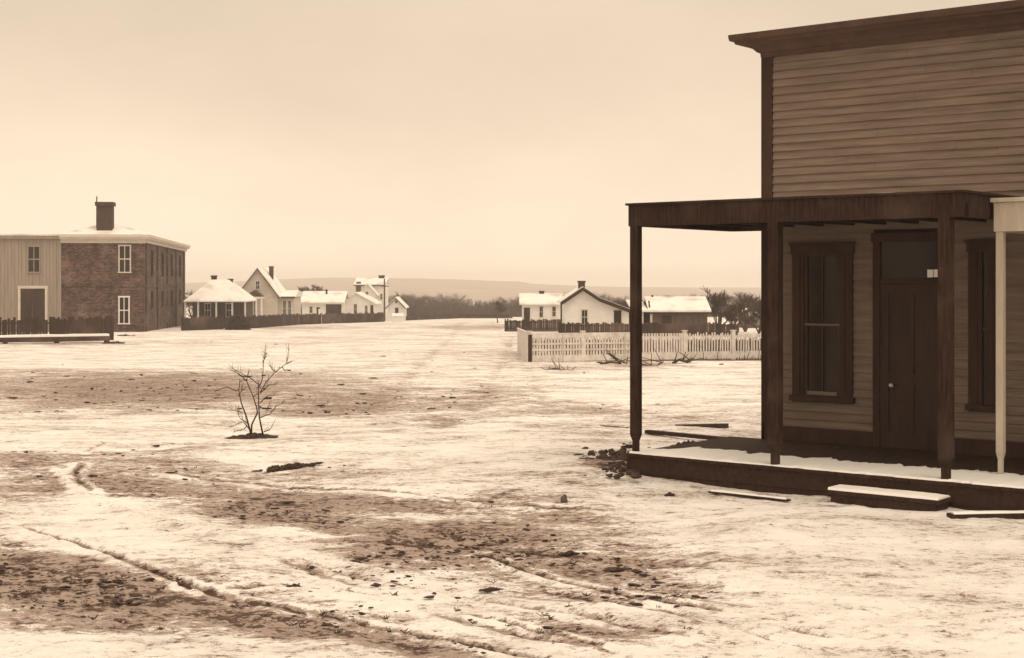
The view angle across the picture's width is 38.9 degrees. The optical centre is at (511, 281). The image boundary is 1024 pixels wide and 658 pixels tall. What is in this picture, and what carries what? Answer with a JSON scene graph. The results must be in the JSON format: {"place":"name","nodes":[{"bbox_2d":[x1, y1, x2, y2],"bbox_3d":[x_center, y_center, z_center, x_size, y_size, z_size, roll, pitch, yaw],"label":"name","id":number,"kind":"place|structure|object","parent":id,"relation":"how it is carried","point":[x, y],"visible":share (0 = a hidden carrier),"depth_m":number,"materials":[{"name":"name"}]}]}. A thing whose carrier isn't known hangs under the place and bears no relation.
{"place":"outdoors","nodes":[
{"label":"outdoors","id":0,"kind":"place"},
{"bbox_2d":[9,364,692,649],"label":"dead grass","id":1,"kind":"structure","parent":0,"point":[304,613],"depth_m":11.53,"materials":[{"name":"brown plant"}]},
{"bbox_2d":[185,278,760,304],"bbox_3d":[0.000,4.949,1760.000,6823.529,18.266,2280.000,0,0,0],"label":"hills","id":2,"kind":"structure","parent":0,"point":[481,290],"depth_m":1167.21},
{"bbox_2d":[0,0,1010,283],"label":"sky","id":3,"kind":"structure","parent":0,"point":[488,140],"materials":[{"name":"beige"}]},
{"bbox_2d":[0,284,1023,657],"bbox_3d":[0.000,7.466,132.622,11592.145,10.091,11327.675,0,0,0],"label":"ground","id":4,"kind":"structure","parent":0,"point":[402,466],"depth_m":14.91,"materials":[{"name":"white snow"}]},
{"bbox_2d":[0,234,60,331],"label":"board building","id":5,"kind":"structure","parent":4,"relation":"on","point":[30,275],"depth_m":128.71,"materials":[{"name":"painted wood boards"},{"name":"snow"},{"name":"dark glass"}]},
{"bbox_2d":[20,289,44,331],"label":"door","id":6,"kind":"structure","parent":5,"relation":"in","point":[32,301],"depth_m":128.75,"materials":[{"name":"brown wood"}]},
{"bbox_2d":[26,245,40,272],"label":"window","id":7,"kind":"structure","parent":5,"relation":"in","point":[33,251],"depth_m":128.75,"materials":[{"name":"beige glass"}]},
{"bbox_2d":[0,333,109,343],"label":"boardwalk","id":8,"kind":"structure","parent":4,"relation":"on","point":[54,338],"depth_m":92.30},
{"bbox_2d":[0,316,113,341],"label":"board fence","id":9,"kind":"object","parent":4,"relation":"on","point":[79,325],"visible":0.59,"depth_m":96.80,"materials":[{"name":"brown wood"}]},
{"bbox_2d":[102,341,124,343],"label":"debris","id":10,"kind":"object","parent":4,"relation":"on","point":[116,342],"visible":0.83,"depth_m":92.03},
{"bbox_2d":[59,196,190,331],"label":"brick building","id":11,"kind":"structure","parent":4,"relation":"on","point":[128,279],"depth_m":129.79,"materials":[{"name":"brown brick"}]},
{"bbox_2d":[118,296,129,323],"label":"window","id":12,"kind":"structure","parent":11,"relation":"in","point":[123,301],"depth_m":129.76,"materials":[{"name":"white paint"}]},
{"bbox_2d":[118,245,131,272],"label":"window","id":13,"kind":"structure","parent":11,"relation":"in","point":[124,251],"depth_m":129.76,"materials":[{"name":"beige paint"}]},
{"bbox_2d":[151,291,153,308],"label":"window","id":14,"kind":"structure","parent":11,"relation":"in","point":[152,307],"depth_m":136.09,"materials":[{"name":"brown glass"}]},
{"bbox_2d":[151,250,153,275],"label":"window","id":15,"kind":"structure","parent":11,"relation":"in","point":[152,251],"depth_m":136.09,"materials":[{"name":"brown glass"}]},
{"bbox_2d":[161,290,163,306],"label":"window","id":16,"kind":"structure","parent":11,"relation":"in","point":[162,291],"depth_m":145.32,"materials":[{"name":"brown glass"}]},
{"bbox_2d":[161,252,163,275],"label":"window","id":17,"kind":"structure","parent":11,"relation":"in","point":[162,253],"depth_m":145.32,"materials":[{"name":"brown glass"}]},
{"bbox_2d":[171,290,172,304],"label":"window","id":18,"kind":"structure","parent":11,"relation":"in","point":[171,290],"depth_m":153.85,"materials":[{"name":"brown glass"}]},
{"bbox_2d":[171,254,172,276],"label":"window","id":19,"kind":"structure","parent":11,"relation":"in","point":[171,254],"depth_m":153.85,"materials":[{"name":"brown glass"}]},
{"bbox_2d":[179,289,181,303],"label":"window","id":20,"kind":"structure","parent":11,"relation":"in","point":[179,289],"depth_m":162.79,"materials":[{"name":"brown glass"}]},
{"bbox_2d":[179,255,181,276],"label":"window","id":21,"kind":"structure","parent":11,"relation":"in","point":[179,255],"depth_m":162.66,"materials":[{"name":"brown glass"}]},
{"bbox_2d":[185,290,192,308],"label":"bare tree","id":22,"kind":"object","parent":4,"relation":"on","point":[189,303],"visible":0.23,"depth_m":201.29,"materials":[{"name":"brown plant"}]},
{"bbox_2d":[183,275,256,320],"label":"porch house","id":23,"kind":"structure","parent":4,"relation":"on","point":[213,296],"depth_m":154.10,"materials":[{"name":"white paint"}]},
{"bbox_2d":[204,303,210,316],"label":"window","id":24,"kind":"structure","parent":23,"relation":"in","point":[207,306],"depth_m":154.09,"materials":[{"name":"white paint"}]},
{"bbox_2d":[225,303,230,316],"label":"window","id":25,"kind":"structure","parent":23,"relation":"in","point":[228,305],"depth_m":154.24,"materials":[{"name":"white paint"}]},
{"bbox_2d":[225,310,250,329],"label":"brush pile","id":26,"kind":"object","parent":4,"relation":"on","point":[238,321],"visible":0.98,"depth_m":139.77,"materials":[{"name":"brown plant"}]},
{"bbox_2d":[225,432,277,438],"bbox_3d":[-4.304,2.582,24.191,0.992,0.111,0.599,0,0,0],"label":"soil heap","id":27,"kind":"object","parent":4,"relation":"on","point":[254,435],"visible":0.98,"depth_m":24.03,"materials":[{"name":"brown soil"}]},
{"bbox_2d":[214,344,294,434],"bbox_3d":[-4.308,1.800,24.150,1.370,1.542,0.410,0,0,0],"label":"bare sapling","id":28,"kind":"object","parent":27,"relation":"on","point":[258,409],"visible":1,"depth_m":24.17,"materials":[{"name":"brown plant"}]},
{"bbox_2d":[242,266,302,316],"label":"gabled house","id":29,"kind":"structure","parent":4,"relation":"on","point":[267,290],"depth_m":182.00,"materials":[{"name":"beige paint"}]},
{"bbox_2d":[254,299,257,316],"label":"window","id":30,"kind":"structure","parent":29,"relation":"in","point":[257,299],"depth_m":181.97,"materials":[{"name":"white paint"}]},
{"bbox_2d":[255,281,259,288],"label":"window","id":31,"kind":"structure","parent":29,"relation":"in","point":[257,283],"depth_m":181.97,"materials":[{"name":"white paint"}]},
{"bbox_2d":[283,300,285,314],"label":"window","id":32,"kind":"structure","parent":29,"relation":"in","point":[284,301],"depth_m":182.99,"materials":[{"name":"white paint"}]},
{"bbox_2d":[288,300,291,315],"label":"window","id":33,"kind":"structure","parent":29,"relation":"in","point":[289,301],"depth_m":182.99,"materials":[{"name":"white paint"}]},
{"bbox_2d":[181,312,383,330],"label":"board fence","id":34,"kind":"object","parent":4,"relation":"on","point":[211,322],"visible":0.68,"depth_m":163.23,"materials":[{"name":"wood"}]},
{"bbox_2d":[251,462,323,472],"bbox_3d":[-3.016,2.522,19.658,0.198,0.122,1.243,0,0,42],"label":"dirt clod","id":35,"kind":"object","parent":4,"relation":"on","point":[288,466],"visible":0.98,"depth_m":19.62,"materials":[{"name":"brown soil"}]},
{"bbox_2d":[286,583,300,586],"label":"dirt clod","id":36,"kind":"object","parent":4,"relation":"on","point":[294,585],"visible":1,"depth_m":11.86,"materials":[{"name":"brown soil"}]},
{"bbox_2d":[297,286,320,291],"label":"bare tree","id":37,"kind":"object","parent":4,"relation":"on","point":[302,289],"visible":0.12,"depth_m":257.96,"materials":[{"name":"brown plant"}]},
{"bbox_2d":[310,284,326,290],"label":"bare tree","id":38,"kind":"object","parent":4,"relation":"on","point":[317,287],"visible":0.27,"depth_m":261.69,"materials":[{"name":"brown plant"}]},
{"bbox_2d":[301,290,348,320],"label":"barn","id":39,"kind":"structure","parent":4,"relation":"on","point":[327,301],"depth_m":203.00,"materials":[{"name":"white paint"}]},
{"bbox_2d":[326,304,340,313],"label":"doorway","id":40,"kind":"structure","parent":39,"relation":"in","point":[330,308],"depth_m":202.95,"materials":[{"name":"brown wood"}]},
{"bbox_2d":[345,292,381,313],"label":"cottage","id":41,"kind":"structure","parent":4,"relation":"on","point":[358,302],"depth_m":207.00,"materials":[{"name":"white paint"}]},
{"bbox_2d":[354,275,389,319],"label":"two storey house","id":42,"kind":"structure","parent":4,"relation":"on","point":[373,288],"depth_m":226.00,"materials":[{"name":"white paint"}]},
{"bbox_2d":[381,279,388,320],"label":"utility pole","id":43,"kind":"object","parent":4,"relation":"on","point":[384,286],"visible":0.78,"depth_m":209.90,"materials":[{"name":"brown wood"}]},
{"bbox_2d":[0,342,780,653],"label":"mud clods","id":44,"kind":"object","parent":4,"relation":"on","point":[2,568],"visible":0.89,"depth_m":12.63,"materials":[{"name":"brown soil"}]},
{"bbox_2d":[385,296,408,320],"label":"house","id":45,"kind":"structure","parent":4,"relation":"on","point":[398,304],"depth_m":216.00,"materials":[{"name":"white paint"}]},
{"bbox_2d":[392,313,403,322],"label":"shed","id":46,"kind":"structure","parent":4,"relation":"on","point":[397,317],"depth_m":194.56,"materials":[{"name":"white paint"}]},
{"bbox_2d":[393,291,406,302],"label":"bare tree","id":47,"kind":"object","parent":4,"relation":"on","point":[396,295],"visible":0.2,"depth_m":262.94,"materials":[{"name":"brown plant"}]},
{"bbox_2d":[406,314,511,319],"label":"board fence","id":48,"kind":"object","parent":4,"relation":"on","point":[427,317],"visible":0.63,"depth_m":247.75,"materials":[{"name":"brown wood"}]},
{"bbox_2d":[186,298,751,316],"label":"undergrowth","id":49,"kind":"object","parent":4,"relation":"on","point":[440,308],"visible":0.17,"depth_m":282.78,"materials":[{"name":"brown plant"}]},
{"bbox_2d":[479,587,503,592],"bbox_3d":[-0.168,2.497,11.746,0.216,0.039,0.073,0,0,-17],"label":"dirt clod","id":50,"kind":"object","parent":4,"relation":"on","point":[490,589],"visible":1,"depth_m":11.72,"materials":[{"name":"brown soil"}]},
{"bbox_2d":[493,296,506,322],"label":"bare tree","id":51,"kind":"object","parent":4,"relation":"on","point":[497,303],"visible":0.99,"depth_m":189.66,"materials":[{"name":"brown plant"}]},
{"bbox_2d":[505,319,559,331],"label":"board fence","id":52,"kind":"object","parent":4,"relation":"on","point":[544,325],"visible":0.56,"depth_m":131.55,"materials":[{"name":"wood"}]},
{"bbox_2d":[519,291,562,320],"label":"white house","id":53,"kind":"structure","parent":4,"relation":"on","point":[541,305],"depth_m":152.00,"materials":[{"name":"paint"}]},
{"bbox_2d":[524,308,529,320],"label":"door","id":54,"kind":"structure","parent":53,"relation":"in","point":[526,310],"depth_m":151.96,"materials":[{"name":"brown wood"}]},
{"bbox_2d":[539,306,543,317],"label":"window","id":55,"kind":"structure","parent":53,"relation":"in","point":[540,307],"depth_m":152.00,"materials":[{"name":"beige paint"}]},
{"bbox_2d":[552,306,556,316],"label":"window","id":56,"kind":"structure","parent":53,"relation":"in","point":[553,307],"depth_m":152.00,"materials":[{"name":"beige paint"}]},
{"bbox_2d":[540,358,574,369],"bbox_3d":[1.735,3.103,53.847,0.879,0.476,1.097,0,0,-45],"label":"fallen branch","id":57,"kind":"object","parent":4,"relation":"on","point":[555,368],"visible":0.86,"depth_m":53.97,"materials":[{"name":"brown plant"}]},
{"bbox_2d":[561,494,567,502],"bbox_3d":[0.591,2.477,16.366,0.066,0.151,0.080,0,0,39],"label":"stone","id":58,"kind":"object","parent":4,"relation":"on","point":[564,498],"visible":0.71,"depth_m":16.34,"materials":[{"name":"brown stone"}]},
{"bbox_2d":[558,550,587,555],"bbox_3d":[0.550,2.495,13.284,0.299,0.062,0.075,0,0,-14],"label":"dirt clod","id":59,"kind":"object","parent":4,"relation":"on","point":[570,553],"visible":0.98,"depth_m":13.26,"materials":[{"name":"brown soil"}]},
{"bbox_2d":[388,291,760,312],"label":"wood","id":60,"kind":"object","parent":4,"relation":"on","point":[410,297],"visible":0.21,"depth_m":358.75,"materials":[{"name":"brown plant"}]},
{"bbox_2d":[557,281,629,331],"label":"gabled cottage","id":61,"kind":"structure","parent":4,"relation":"on","point":[580,303],"depth_m":120.00,"materials":[{"name":"white paint"}]},
{"bbox_2d":[581,309,587,324],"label":"window","id":62,"kind":"structure","parent":61,"relation":"in","point":[584,312],"depth_m":119.98,"materials":[{"name":"beige paint"}]},
{"bbox_2d":[614,310,621,323],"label":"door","id":63,"kind":"structure","parent":61,"relation":"in","point":[617,313],"depth_m":119.95,"materials":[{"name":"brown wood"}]},
{"bbox_2d":[574,442,641,479],"bbox_3d":[1.319,2.481,20.055,1.054,0.207,4.264,0,0,0],"label":"rubble","id":64,"kind":"object","parent":4,"relation":"on","point":[614,465],"visible":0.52,"depth_m":19.64,"materials":[{"name":"brown stone"}]},
{"bbox_2d":[599,348,629,363],"bbox_3d":[4.422,3.133,60.295,1.438,0.696,1.177,0,0,-36],"label":"fallen branch","id":65,"kind":"object","parent":4,"relation":"on","point":[615,358],"visible":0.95,"depth_m":60.36,"materials":[{"name":"brown plant"}]},
{"bbox_2d":[600,425,629,427],"bbox_3d":[1.834,2.615,25.791,0.625,0.070,0.070,0,0,39],"label":"plank","id":66,"kind":"object","parent":4,"relation":"on","point":[614,426],"visible":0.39,"depth_m":25.76,"materials":[{"name":"brown wood"}]},
{"bbox_2d":[602,567,631,571],"bbox_3d":[0.912,2.497,12.570,0.267,0.038,0.134,0,0,0],"label":"dirt clod","id":67,"kind":"object","parent":4,"relation":"on","point":[617,569],"visible":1,"depth_m":12.54,"materials":[{"name":"brown soil"}]},
{"bbox_2d":[619,300,628,306],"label":"bare tree","id":68,"kind":"object","parent":4,"relation":"on","point":[625,304],"visible":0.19,"depth_m":172.01,"materials":[{"name":"brown plant"}]},
{"bbox_2d":[517,328,760,361],"bbox_3d":[4.588,2.999,70.379,11.626,1.692,12.771,0,0,-15],"label":"picket fence","id":69,"kind":"object","parent":4,"relation":"on","point":[524,344],"visible":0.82,"depth_m":64.18,"materials":[{"name":"beige paint"}]},
{"bbox_2d":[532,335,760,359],"bbox_3d":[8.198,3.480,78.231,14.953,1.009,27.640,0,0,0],"label":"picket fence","id":70,"kind":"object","parent":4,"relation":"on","point":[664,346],"visible":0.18,"depth_m":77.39,"materials":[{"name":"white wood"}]},
{"bbox_2d":[558,322,738,335],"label":"board fence","id":71,"kind":"object","parent":4,"relation":"on","point":[692,328],"visible":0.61,"depth_m":112.24,"materials":[{"name":"brown wood"}]},
{"bbox_2d":[642,347,662,365],"bbox_3d":[5.508,3.026,58.401,1.258,0.831,0.981,0,0,0],"label":"fallen branch","id":72,"kind":"object","parent":4,"relation":"on","point":[661,362],"visible":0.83,"depth_m":58.43,"materials":[{"name":"brown plant"}]},
{"bbox_2d":[626,295,711,329],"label":"plank shed","id":73,"kind":"structure","parent":4,"relation":"on","point":[674,309],"depth_m":123.19,"materials":[{"name":"beige paint"}]},
{"bbox_2d":[664,492,675,496],"bbox_3d":[1.843,2.500,16.966,0.137,0.073,0.048,0,0,-17],"label":"wood chunk","id":74,"kind":"object","parent":4,"relation":"on","point":[669,494],"visible":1,"depth_m":16.95,"materials":[{"name":"brown wood"}]},
{"bbox_2d":[671,440,694,445],"bbox_3d":[2.771,2.563,22.535,0.692,0.199,0.195,0,0,-11],"label":"dirt clod","id":75,"kind":"object","parent":4,"relation":"on","point":[684,442],"visible":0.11,"depth_m":22.48,"materials":[{"name":"brown soil"}]},
{"bbox_2d":[645,430,721,439],"bbox_3d":[3.006,2.558,23.961,0.120,0.060,2.029,0,0,-45],"label":"plank","id":76,"kind":"object","parent":4,"relation":"on","point":[685,435],"visible":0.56,"depth_m":24.09,"materials":[{"name":"brown wood"}]},
{"bbox_2d":[672,352,702,363],"bbox_3d":[7.411,3.235,61.151,1.071,0.562,0.845,0,0,-33],"label":"fallen branch","id":77,"kind":"object","parent":4,"relation":"on","point":[683,360],"visible":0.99,"depth_m":61.24,"materials":[{"name":"brown plant"}]},
{"bbox_2d":[675,423,728,427],"bbox_3d":[3.416,2.607,26.086,0.983,0.080,0.090,0,0,-12],"label":"plank","id":78,"kind":"object","parent":4,"relation":"on","point":[719,425],"visible":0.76,"depth_m":26.07,"materials":[{"name":"brown wood"}]},
{"bbox_2d":[702,286,733,324],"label":"bare tree","id":79,"kind":"object","parent":4,"relation":"on","point":[718,300],"visible":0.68,"depth_m":127.89,"materials":[{"name":"brown plant"}]},
{"bbox_2d":[722,292,760,324],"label":"bare tree","id":80,"kind":"object","parent":4,"relation":"on","point":[730,311],"visible":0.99,"depth_m":119.46,"materials":[{"name":"brown plant"}]},
{"bbox_2d":[731,295,758,331],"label":"bare tree","id":81,"kind":"object","parent":4,"relation":"on","point":[745,328],"visible":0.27,"depth_m":129.87,"materials":[{"name":"brown plant"}]},
{"bbox_2d":[708,490,790,501],"bbox_3d":[2.760,2.491,16.905,1.066,0.048,0.080,0,0,40],"label":"plank","id":82,"kind":"object","parent":4,"relation":"on","point":[740,494],"visible":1,"depth_m":16.88,"materials":[{"name":"brown wood"}]},
{"bbox_2d":[738,308,760,327],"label":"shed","id":83,"kind":"structure","parent":4,"relation":"on","point":[757,323],"depth_m":150.00,"materials":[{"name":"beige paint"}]},
{"bbox_2d":[740,299,760,333],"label":"bare tree","id":84,"kind":"object","parent":4,"relation":"on","point":[755,314],"visible":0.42,"depth_m":122.30,"materials":[{"name":"brown plant"}]},
{"bbox_2d":[625,0,1023,510],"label":"storefront","id":85,"kind":"object","parent":4,"relation":"on","point":[892,155],"visible":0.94,"depth_m":18.75,"materials":[{"name":"brown wood"}]},
{"bbox_2d":[788,242,855,403],"bbox_3d":[4.215,0.560,19.730,0.980,2.160,0.091,0,0,39],"label":"window","id":86,"kind":"structure","parent":85,"relation":"in","point":[822,273],"depth_m":19.74,"materials":[{"name":"brown glass"}]},
{"bbox_2d":[880,284,937,451],"bbox_3d":[5.190,1.124,18.935,0.840,2.168,0.100,0,0,39],"label":"door","id":87,"kind":"structure","parent":85,"relation":"in","point":[908,312],"depth_m":18.95,"materials":[{"name":"paint"}]},
{"bbox_2d":[964,240,995,411],"bbox_3d":[5.972,0.560,18.308,0.520,2.160,0.091,0,0,39],"label":"window","id":88,"kind":"structure","parent":85,"relation":"in","point":[981,254],"depth_m":18.35,"materials":[{"name":"brown glass"}]},
{"bbox_2d":[990,197,1023,473],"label":"adjoining awning","id":89,"kind":"object","parent":85,"relation":"on","point":[1009,215],"visible":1,"depth_m":16.40,"materials":[{"name":"paint"}]},
{"bbox_2d":[827,484,951,511],"bbox_3d":[4.194,2.541,16.176,1.320,0.418,0.360,0,0,39],"label":"porch step","id":90,"kind":"object","parent":4,"relation":"on","point":[875,497],"visible":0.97,"depth_m":16.03,"materials":[{"name":"brown wood"}]},
{"bbox_2d":[953,593,975,596],"bbox_3d":[3.506,2.495,11.354,0.338,0.110,0.110,0,0,-20],"label":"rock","id":91,"kind":"object","parent":4,"relation":"on","point":[964,595],"visible":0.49,"depth_m":11.37,"materials":[{"name":"stone"}]},
{"bbox_2d":[946,510,1023,518],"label":"plank","id":92,"kind":"object","parent":4,"relation":"on","point":[1006,514],"visible":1,"depth_m":15.28,"materials":[{"name":"brown wood"}]}
]}

